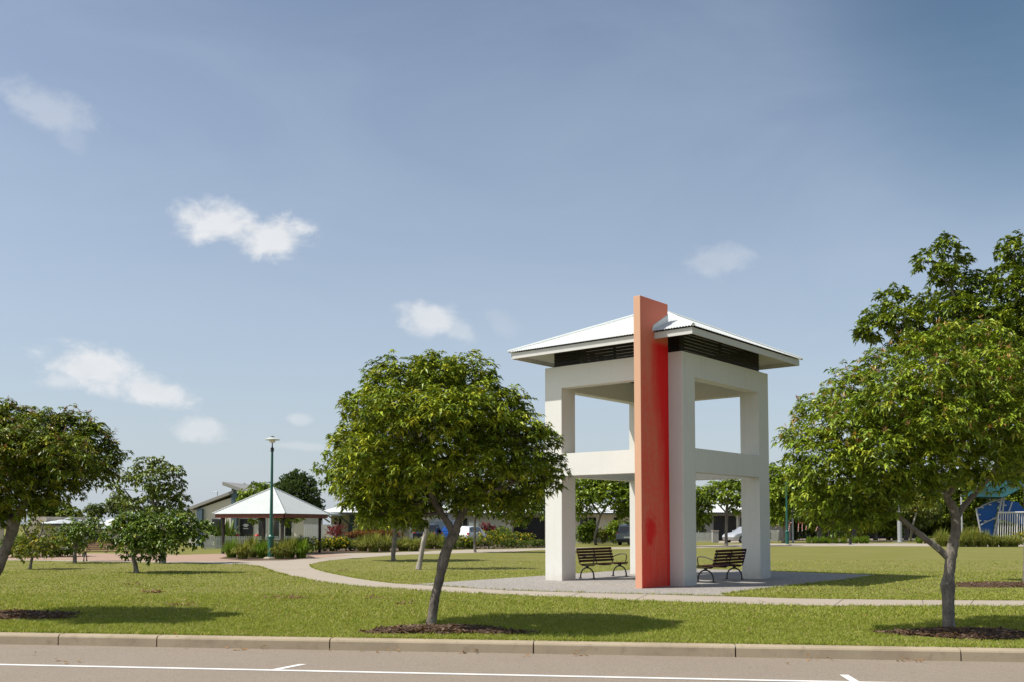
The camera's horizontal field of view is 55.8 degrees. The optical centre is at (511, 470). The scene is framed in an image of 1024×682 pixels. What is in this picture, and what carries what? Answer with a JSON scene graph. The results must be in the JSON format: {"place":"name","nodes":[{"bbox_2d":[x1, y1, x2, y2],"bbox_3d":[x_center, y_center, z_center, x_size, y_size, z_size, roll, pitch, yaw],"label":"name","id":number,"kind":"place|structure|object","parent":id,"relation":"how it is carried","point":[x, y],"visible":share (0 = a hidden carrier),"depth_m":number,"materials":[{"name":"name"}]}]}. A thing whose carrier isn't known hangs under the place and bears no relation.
{"place":"outdoors","nodes":[
{"label":"outdoors","id":0,"kind":"place"},
{"bbox_2d":[8,553,348,560],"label":"brick paving","id":1,"kind":"structure","parent":0,"point":[115,557],"depth_m":47.45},
{"bbox_2d":[40,542,90,556],"bbox_3d":[-22.758,3.907,49.127,2.858,1.131,2.080,-1,-3,24],"label":"garden shrub","id":2,"kind":"object","parent":1,"relation":"on","point":[68,551],"visible":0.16,"depth_m":48.64,"materials":[{"name":"green plant"}]},
{"bbox_2d":[212,487,330,553],"bbox_3d":[-13.341,2.754,53.930,4.667,3.724,4.668,-1,-3,20],"label":"picnic shelter","id":3,"kind":"object","parent":1,"relation":"on","point":[285,505],"visible":0.93,"depth_m":52.72,"materials":[{"name":"grey metal"}]},
{"bbox_2d":[286,535,321,552],"bbox_3d":[-11.937,4.149,54.423,2.502,1.172,1.792,0,-3,0],"label":"flowering bush","id":4,"kind":"object","parent":1,"relation":"on","point":[312,543],"visible":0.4,"depth_m":54.23,"materials":[{"name":"green plant"}]},
{"bbox_2d":[0,644,1023,681],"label":"road","id":5,"kind":"structure","parent":0,"point":[693,667],"depth_m":12.15,"materials":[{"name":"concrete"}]},
{"bbox_2d":[0,664,863,681],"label":"road marking","id":6,"kind":"object","parent":5,"relation":"on","point":[436,673],"depth_m":11.64,"materials":[{"name":"paint"}]},
{"bbox_2d":[0,632,1023,661],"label":"kerb","id":7,"kind":"structure","parent":5,"relation":"on","point":[975,654],"depth_m":13.47,"materials":[{"name":"concrete"}]},
{"bbox_2d":[0,525,1023,647],"bbox_3d":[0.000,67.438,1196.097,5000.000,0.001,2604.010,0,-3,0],"label":"lawn","id":8,"kind":"structure","parent":0,"point":[847,554],"depth_m":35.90,"materials":[{"name":"green plant"}]},
{"bbox_2d":[0,534,46,556],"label":"garden shrub","id":9,"kind":"object","parent":8,"relation":"on","point":[11,551],"visible":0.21,"depth_m":47.41,"materials":[{"name":"green plant"}]},
{"bbox_2d":[0,608,79,619],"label":"mulch","id":10,"kind":"object","parent":8,"relation":"on","point":[36,614],"visible":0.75,"depth_m":16.85,"materials":[{"name":"brown plant"}]},
{"bbox_2d":[11,520,68,568],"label":"fruit tree","id":11,"kind":"object","parent":8,"relation":"on","point":[33,539],"visible":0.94,"depth_m":35.23,"materials":[{"name":"green plant"}]},
{"bbox_2d":[27,501,84,521],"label":"background tree","id":12,"kind":"object","parent":8,"relation":"on","point":[65,511],"visible":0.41,"depth_m":83.45,"materials":[{"name":"green plant"}]},
{"bbox_2d":[29,517,101,541],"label":"beige house","id":13,"kind":"structure","parent":8,"relation":"on","point":[56,522],"depth_m":76.02,"materials":[{"name":"white metal"}]},
{"bbox_2d":[0,396,132,574],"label":"street tree","id":14,"kind":"object","parent":8,"relation":"on","point":[42,456],"visible":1,"depth_m":16.65,"materials":[{"name":"green plant"}]},
{"bbox_2d":[48,514,112,562],"bbox_3d":[-18.264,2.866,40.835,2.694,2.072,1.987,0,-3,0],"label":"fruit tree","id":15,"kind":"object","parent":8,"relation":"on","point":[78,532],"visible":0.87,"depth_m":40.65,"materials":[{"name":"green plant"}]},
{"bbox_2d":[82,502,106,519],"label":"background tree","id":16,"kind":"object","parent":8,"relation":"on","point":[92,510],"visible":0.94,"depth_m":149.49,"materials":[{"name":"green plant"}]},
{"bbox_2d":[103,496,128,517],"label":"background tree","id":17,"kind":"object","parent":8,"relation":"on","point":[110,509],"visible":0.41,"depth_m":149.31,"materials":[{"name":"green plant"}]},
{"bbox_2d":[105,456,194,563],"bbox_3d":[-15.186,1.603,40.496,3.524,4.565,2.471,-2,-4,30],"label":"fruit tree","id":18,"kind":"object","parent":8,"relation":"on","point":[138,477],"visible":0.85,"depth_m":40.33,"materials":[{"name":"green plant"}]},
{"bbox_2d":[97,506,216,572],"bbox_3d":[-11.966,2.317,32.620,4.037,2.282,2.778,0,-3,0],"label":"fruit tree","id":19,"kind":"object","parent":8,"relation":"on","point":[174,533],"visible":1,"depth_m":32.37,"materials":[{"name":"green plant"}]},
{"bbox_2d":[217,519,239,540],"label":"broadleaf plant","id":20,"kind":"object","parent":8,"relation":"on","point":[228,527],"visible":0.44,"depth_m":65.59,"materials":[{"name":"green plant"}]},
{"bbox_2d":[189,482,345,545],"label":"house","id":21,"kind":"structure","parent":8,"relation":"on","point":[204,510],"depth_m":72.11,"materials":[{"name":"grey metal"}]},
{"bbox_2d":[240,519,252,541],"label":"door","id":22,"kind":"structure","parent":21,"relation":"in","point":[246,528],"depth_m":72.10,"materials":[{"name":"plastic"}]},
{"bbox_2d":[221,555,314,559],"bbox_3d":[-12.138,4.272,47.928,4.492,0.001,8.691,1,-3,-16],"label":"garden bed","id":23,"kind":"object","parent":8,"relation":"on","point":[257,558],"visible":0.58,"depth_m":45.85,"materials":[{"name":"soil"}]},
{"bbox_2d":[220,536,239,557],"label":"grass tussock","id":24,"kind":"object","parent":23,"relation":"on","point":[229,545],"depth_m":46.94,"materials":[{"name":"green plant"}]},
{"bbox_2d":[229,539,252,558],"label":"grass tussock","id":25,"kind":"object","parent":23,"relation":"on","point":[242,550],"depth_m":45.31,"materials":[{"name":"green plant"}]},
{"bbox_2d":[243,534,259,557],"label":"grass tussock","id":26,"kind":"object","parent":23,"relation":"on","point":[252,543],"depth_m":46.95,"materials":[{"name":"green plant"}]},
{"bbox_2d":[250,537,267,557],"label":"grass tussock","id":27,"kind":"object","parent":23,"relation":"on","point":[260,549],"depth_m":46.37,"materials":[{"name":"green plant"}]},
{"bbox_2d":[264,436,279,558],"bbox_3d":[-11.344,1.259,45.653,0.720,5.800,0.720,0,-3,0],"label":"street lamp","id":28,"kind":"object","parent":23,"relation":"on","point":[272,440],"visible":0.98,"depth_m":45.55,"materials":[{"name":"metal"}]},
{"bbox_2d":[265,537,291,558],"bbox_3d":[-10.931,3.627,45.539,1.492,1.038,1.437,0,-3,0],"label":"grass tussock","id":29,"kind":"object","parent":23,"relation":"on","point":[280,550],"depth_m":45.28,"materials":[{"name":"green plant"}]},
{"bbox_2d":[282,534,298,557],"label":"grass tussock","id":30,"kind":"object","parent":23,"relation":"on","point":[290,544],"depth_m":46.37,"materials":[{"name":"green plant"}]},
{"bbox_2d":[289,538,313,557],"bbox_3d":[-10.161,3.641,46.615,1.470,1.128,1.473,0,-3,0],"label":"grass tussock","id":31,"kind":"object","parent":23,"relation":"on","point":[302,548],"depth_m":46.37,"materials":[{"name":"green plant"}]},
{"bbox_2d":[119,569,416,605],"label":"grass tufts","id":32,"kind":"object","parent":8,"relation":"on","point":[160,591],"visible":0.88,"depth_m":21.38,"materials":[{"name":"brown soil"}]},
{"bbox_2d":[204,536,332,549],"bbox_3d":[-15.836,4.697,63.264,8.194,0.868,0.170,1,-3,-15],"label":"picket fence","id":33,"kind":"object","parent":8,"relation":"on","point":[211,539],"visible":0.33,"depth_m":62.54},
{"bbox_2d":[235,481,305,531],"bbox_3d":[-16.249,2.955,64.840,4.849,4.534,2.528,0,-3,0],"label":"garden tree","id":34,"kind":"object","parent":8,"relation":"on","point":[263,486],"visible":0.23,"depth_m":64.80,"materials":[{"name":"green plant"}]},
{"bbox_2d":[244,468,325,509],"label":"tree","id":35,"kind":"object","parent":8,"relation":"on","point":[294,483],"visible":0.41,"depth_m":83.45,"materials":[{"name":"green plant"}]},
{"bbox_2d":[304,524,337,539],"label":"picket fence","id":36,"kind":"object","parent":8,"relation":"on","point":[315,529],"visible":0.48,"depth_m":68.85,"materials":[{"name":"white wood"}]},
{"bbox_2d":[309,450,433,560],"bbox_3d":[-6.184,1.427,43.097,5.730,5.299,3.847,0,-3,0],"label":"park tree","id":37,"kind":"object","parent":8,"relation":"on","point":[328,478],"visible":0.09,"depth_m":42.98,"materials":[{"name":"green plant"}]},
{"bbox_2d":[323,505,511,543],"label":"garage house","id":38,"kind":"structure","parent":8,"relation":"on","point":[348,519],"depth_m":81.34,"materials":[{"name":"white metal"}]},
{"bbox_2d":[413,523,440,539],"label":"parked car","id":39,"kind":"object","parent":8,"relation":"on","point":[434,528],"visible":0.29,"depth_m":74.27,"materials":[{"name":"blue paint"}]},
{"bbox_2d":[313,544,541,552],"bbox_3d":[-5.498,5.381,67.906,11.570,0.001,26.818,-2,-4,38],"label":"garden bed","id":40,"kind":"object","parent":8,"relation":"on","point":[347,551],"visible":0.28,"depth_m":60.04,"materials":[{"name":"soil"}]},
{"bbox_2d":[311,535,342,550],"bbox_3d":[-11.340,4.443,58.505,2.454,1.108,1.698,0,-3,0],"label":"flowering bush","id":41,"kind":"object","parent":40,"relation":"on","point":[325,543],"visible":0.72,"depth_m":58.12,"materials":[{"name":"green plant"}]},
{"bbox_2d":[314,535,353,550],"bbox_3d":[-10.764,4.418,58.466,2.539,1.065,1.459,0,-3,0],"label":"flowering bush","id":42,"kind":"object","parent":40,"relation":"on","point":[345,540],"visible":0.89,"depth_m":58.29,"materials":[{"name":"green plant"}]},
{"bbox_2d":[325,522,348,537],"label":"cordyline","id":43,"kind":"object","parent":40,"relation":"on","point":[333,530],"visible":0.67,"depth_m":66.72,"materials":[{"name":"red plant"}]},
{"bbox_2d":[353,534,368,550],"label":"grass tussock","id":44,"kind":"object","parent":40,"relation":"on","point":[357,543],"depth_m":58.17,"materials":[{"name":"green plant"}]},
{"bbox_2d":[360,530,387,551],"bbox_3d":[-8.130,4.070,56.791,1.909,1.389,1.855,0,-3,0],"label":"grass tussock","id":45,"kind":"object","parent":40,"relation":"on","point":[373,544],"depth_m":56.46,"materials":[{"name":"green plant"}]},
{"bbox_2d":[378,532,396,550],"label":"grass tussock","id":46,"kind":"object","parent":40,"relation":"on","point":[386,539],"depth_m":58.16,"materials":[{"name":"green plant"}]},
{"bbox_2d":[396,536,409,550],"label":"grass tussock","id":47,"kind":"object","parent":40,"relation":"on","point":[400,543],"depth_m":59.05,"materials":[{"name":"green plant"}]},
{"bbox_2d":[403,537,420,550],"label":"grass tussock","id":48,"kind":"object","parent":40,"relation":"on","point":[414,544],"depth_m":58.16,"materials":[{"name":"green plant"}]},
{"bbox_2d":[419,531,437,548],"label":"grass tussock","id":49,"kind":"object","parent":40,"relation":"on","point":[430,542],"depth_m":63.92,"materials":[{"name":"green plant"}]},
{"bbox_2d":[433,533,445,548],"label":"grass tussock","id":50,"kind":"object","parent":40,"relation":"on","point":[438,541],"depth_m":63.93,"materials":[{"name":"green plant"}]},
{"bbox_2d":[461,536,484,548],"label":"flowering bush","id":51,"kind":"object","parent":40,"relation":"on","point":[470,545],"visible":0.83,"depth_m":63.80,"materials":[{"name":"green plant"}]},
{"bbox_2d":[459,526,487,545],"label":"parked car","id":52,"kind":"object","parent":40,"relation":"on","point":[467,530],"visible":0.2,"depth_m":71.34,"materials":[{"name":"white paint"}]},
{"bbox_2d":[476,529,507,548],"bbox_3d":[-1.479,4.562,64.162,2.320,1.368,2.012,1,-3,-13],"label":"flowering bush","id":53,"kind":"object","parent":40,"relation":"on","point":[493,538],"visible":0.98,"depth_m":63.90,"materials":[{"name":"green plant"}]},
{"bbox_2d":[509,531,535,545],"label":"flowering bush","id":54,"kind":"object","parent":40,"relation":"on","point":[523,536],"visible":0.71,"depth_m":71.03,"materials":[{"name":"green plant"}]},
{"bbox_2d":[389,460,473,569],"bbox_3d":[-2.989,1.460,35.422,3.600,4.336,2.257,0,-3,0],"label":"park tree","id":55,"kind":"object","parent":8,"relation":"on","point":[421,554],"visible":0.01,"depth_m":34.95,"materials":[{"name":"green plant"}]},
{"bbox_2d":[324,349,572,624],"bbox_3d":[-1.048,0.271,15.526,4.104,4.606,4.073,0,-3,0],"label":"street tree","id":56,"kind":"object","parent":8,"relation":"on","point":[415,424],"visible":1,"depth_m":15.02,"materials":[{"name":"green plant"}]},
{"bbox_2d":[358,622,540,634],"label":"mulch","id":57,"kind":"object","parent":8,"relation":"on","point":[438,630],"visible":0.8,"depth_m":14.54,"materials":[{"name":"brown plant"}]},
{"bbox_2d":[444,477,544,552],"bbox_3d":[-0.705,2.466,56.172,6.629,4.553,3.309,0,-3,0],"label":"park tree","id":58,"kind":"object","parent":8,"relation":"on","point":[532,513],"visible":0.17,"depth_m":55.79,"materials":[{"name":"green plant"}]},
{"bbox_2d":[8,543,1023,605],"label":"footpath","id":59,"kind":"structure","parent":8,"relation":"on","point":[299,567],"depth_m":25.51,"materials":[{"name":"concrete"}]},
{"bbox_2d":[82,540,128,560],"bbox_3d":[-17.979,3.548,42.924,1.860,0.914,0.701,1,-3,-10],"label":"park bench","id":60,"kind":"object","parent":59,"relation":"on","point":[93,546],"visible":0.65,"depth_m":43.05,"materials":[{"name":"wood"}]},
{"bbox_2d":[696,479,740,545],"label":"street tree","id":61,"kind":"object","parent":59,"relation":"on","point":[732,486],"visible":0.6,"depth_m":72.44,"materials":[{"name":"green plant"}]},
{"bbox_2d":[782,472,791,544],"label":"street lamp","id":62,"kind":"object","parent":59,"relation":"on","point":[786,537],"visible":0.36,"depth_m":75.36,"materials":[{"name":"green metal"}]},
{"bbox_2d":[512,504,629,540],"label":"house","id":63,"kind":"structure","parent":8,"relation":"on","point":[536,527],"depth_m":92.24,"materials":[{"name":"white metal"}]},
{"bbox_2d":[514,517,543,540],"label":"garage door","id":64,"kind":"structure","parent":63,"relation":"in","point":[536,527],"depth_m":92.17,"materials":[{"name":"grey metal"}]},
{"bbox_2d":[575,519,598,543],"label":"garden shrub","id":65,"kind":"object","parent":8,"relation":"on","point":[586,530],"visible":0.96,"depth_m":80.48,"materials":[{"name":"green plant"}]},
{"bbox_2d":[575,478,629,544],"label":"street tree","id":66,"kind":"object","parent":8,"relation":"on","point":[593,491],"visible":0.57,"depth_m":74.75,"materials":[{"name":"green plant"}]},
{"bbox_2d":[603,519,629,543],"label":"garden shrub","id":67,"kind":"object","parent":8,"relation":"on","point":[610,529],"visible":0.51,"depth_m":80.57,"materials":[{"name":"green plant"}]},
{"bbox_2d":[616,523,629,544],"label":"parked car","id":68,"kind":"object","parent":8,"relation":"on","point":[623,533],"visible":0.42,"depth_m":74.98,"materials":[{"name":"grey paint"}]},
{"bbox_2d":[507,295,802,588],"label":"lookout tower","id":69,"kind":"structure","parent":8,"relation":"on","point":[659,368],"depth_m":27.25,"materials":[{"name":"white concrete"}]},
{"bbox_2d":[696,486,715,533],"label":"street tree","id":70,"kind":"object","parent":8,"relation":"on","point":[704,515],"visible":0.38,"depth_m":69.53,"materials":[{"name":"green plant"}]},
{"bbox_2d":[696,496,793,540],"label":"grey house","id":71,"kind":"structure","parent":8,"relation":"on","point":[734,522],"depth_m":95.80,"materials":[{"name":"white metal"}]},
{"bbox_2d":[713,516,735,540],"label":"garage door","id":72,"kind":"structure","parent":71,"relation":"in","point":[719,525],"depth_m":95.80,"materials":[{"name":"grey metal"}]},
{"bbox_2d":[769,461,812,542],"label":"shade tree","id":73,"kind":"object","parent":8,"relation":"on","point":[777,495],"visible":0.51,"depth_m":83.18,"materials":[{"name":"green plant"}]},
{"bbox_2d":[790,518,827,539],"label":"shade tree","id":74,"kind":"object","parent":8,"relation":"on","point":[805,531],"visible":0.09,"depth_m":97.35,"materials":[{"name":"plant"}]},
{"bbox_2d":[791,480,855,541],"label":"shade tree","id":75,"kind":"object","parent":8,"relation":"on","point":[801,520],"visible":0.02,"depth_m":87.50,"materials":[{"name":"green plant"}]},
{"bbox_2d":[794,520,917,538],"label":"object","id":76,"kind":"structure","parent":8,"relation":"on","point":[869,535],"depth_m":109.76,"materials":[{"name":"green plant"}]},
{"bbox_2d":[834,477,894,536],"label":"shade tree","id":77,"kind":"object","parent":8,"relation":"on","point":[854,530],"visible":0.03,"depth_m":89.52,"materials":[{"name":"green plant"}]},
{"bbox_2d":[847,498,904,540],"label":"shrub","id":78,"kind":"object","parent":8,"relation":"on","point":[892,530],"visible":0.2,"depth_m":96.20,"materials":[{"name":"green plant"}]},
{"bbox_2d":[902,494,940,540],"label":"young tree","id":79,"kind":"object","parent":8,"relation":"on","point":[915,510],"visible":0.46,"depth_m":91.83,"materials":[{"name":"green plant"}]},
{"bbox_2d":[849,229,1023,581],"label":"fig tree","id":80,"kind":"object","parent":8,"relation":"on","point":[957,305],"visible":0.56,"depth_m":27.12,"materials":[{"name":"green plant"}]},
{"bbox_2d":[930,527,949,545],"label":"grass tussock","id":81,"kind":"object","parent":8,"relation":"on","point":[940,538],"depth_m":70.94,"materials":[{"name":"green plant"}]},
{"bbox_2d":[919,511,963,537],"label":"shrub","id":82,"kind":"object","parent":8,"relation":"on","point":[931,529],"visible":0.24,"depth_m":110.83,"materials":[{"name":"green plant"}]},
{"bbox_2d":[867,626,1023,640],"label":"mulch","id":83,"kind":"object","parent":8,"relation":"on","point":[968,636],"visible":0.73,"depth_m":14.08,"materials":[{"name":"brown plant"}]},
{"bbox_2d":[770,314,1023,626],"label":"street tree","id":84,"kind":"object","parent":83,"relation":"on","point":[916,427],"visible":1,"depth_m":14.24,"materials":[{"name":"green plant"}]},
{"bbox_2d":[946,529,974,546],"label":"grass tussock","id":85,"kind":"object","parent":8,"relation":"on","point":[962,539],"depth_m":69.58,"materials":[{"name":"green plant"}]},
{"bbox_2d":[961,525,987,546],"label":"grass tussock","id":86,"kind":"object","parent":8,"relation":"on","point":[973,543],"depth_m":69.61,"materials":[{"name":"green plant"}]},
{"bbox_2d":[950,513,1002,535],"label":"shrub","id":87,"kind":"object","parent":8,"relation":"on","point":[973,524],"visible":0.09,"depth_m":112.79,"materials":[{"name":"green plant"}]},
{"bbox_2d":[972,527,994,546],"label":"grass tussock","id":88,"kind":"object","parent":8,"relation":"on","point":[983,543],"depth_m":69.61,"materials":[{"name":"green plant"}]},
{"bbox_2d":[955,581,1023,587],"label":"mulch","id":89,"kind":"object","parent":8,"relation":"on","point":[979,585],"visible":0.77,"depth_m":25.28,"materials":[{"name":"brown plant"}]},
{"bbox_2d":[975,497,1023,536],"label":"climbing wall","id":90,"kind":"structure","parent":8,"relation":"on","point":[986,514],"depth_m":95.91,"materials":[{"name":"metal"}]},
{"bbox_2d":[982,462,1023,509],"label":"shade tree","id":91,"kind":"object","parent":8,"relation":"on","point":[1017,496],"visible":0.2,"depth_m":115.99,"materials":[{"name":"green plant"}]},
{"bbox_2d":[996,516,1023,536],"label":"hedge","id":92,"kind":"object","parent":8,"relation":"on","point":[1009,528],"visible":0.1,"depth_m":115.31,"materials":[{"name":"plant"}]},
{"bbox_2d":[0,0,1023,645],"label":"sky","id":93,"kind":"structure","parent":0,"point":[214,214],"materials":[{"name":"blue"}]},
{"bbox_2d":[415,569,868,595],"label":"paved plaza","id":94,"kind":"structure","parent":0,"point":[617,582],"depth_m":27.15,"materials":[{"name":"grey concrete"}]},
{"bbox_2d":[576,547,627,578],"bbox_3d":[2.770,2.820,29.729,0.701,0.914,1.860,-3,-4,40],"label":"park bench","id":95,"kind":"object","parent":94,"relation":"on","point":[596,554],"visible":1,"depth_m":29.82,"materials":[{"name":"wood"}]},
{"bbox_2d":[697,549,746,581],"bbox_3d":[6.098,2.729,28.081,0.701,0.914,1.860,-3,-4,40],"label":"park bench","id":96,"kind":"object","parent":94,"relation":"on","point":[733,556],"visible":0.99,"depth_m":27.86,"materials":[{"name":"wood"}]},
{"bbox_2d":[722,527,770,542],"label":"parked car","id":97,"kind":"object","parent":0,"point":[735,535],"visible":0.34,"depth_m":84.51,"materials":[{"name":"silver metal"}]},
{"bbox_2d":[698,538,1023,541],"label":"side street","id":98,"kind":"structure","parent":0,"point":[869,540],"depth_m":96.48,"materials":[{"name":"grey asphalt"}]},
{"bbox_2d":[881,480,943,539],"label":"shade tree","id":99,"kind":"object","parent":98,"relation":"on","point":[920,521],"visible":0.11,"depth_m":99.04,"materials":[{"name":"green plant"}]},
{"bbox_2d":[929,471,1008,527],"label":"shade tree","id":100,"kind":"object","parent":98,"relation":"on","point":[970,510],"visible":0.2,"depth_m":106.68,"materials":[{"name":"green plant"}]},
{"bbox_2d":[997,511,1023,538],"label":"play railing","id":101,"kind":"object","parent":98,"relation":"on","point":[1000,513],"visible":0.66,"depth_m":94.33,"materials":[{"name":"white metal"}]},
{"bbox_2d":[960,480,1022,533],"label":"shade sail","id":102,"kind":"object","parent":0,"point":[1008,492],"visible":0.56,"depth_m":100.80,"materials":[{"name":"teal fabric"}]},
{"bbox_2d":[988,533,1004,546],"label":"grass tussock","id":103,"kind":"object","parent":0,"point":[994,543],"depth_m":69.63,"materials":[{"name":"green plant"}]},
{"bbox_2d":[998,533,1014,546],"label":"grass tussock","id":104,"kind":"object","parent":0,"point":[1006,543],"depth_m":69.64,"materials":[{"name":"green plant"}]},
{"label":"retaining wall","id":105,"kind":"object","parent":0,"visible":0},
{"bbox_2d":[340,528,405,538],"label":"copper hedge","id":106,"kind":"object","parent":105,"relation":"on","point":[356,533],"visible":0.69,"depth_m":65.97,"materials":[{"name":"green plant"}]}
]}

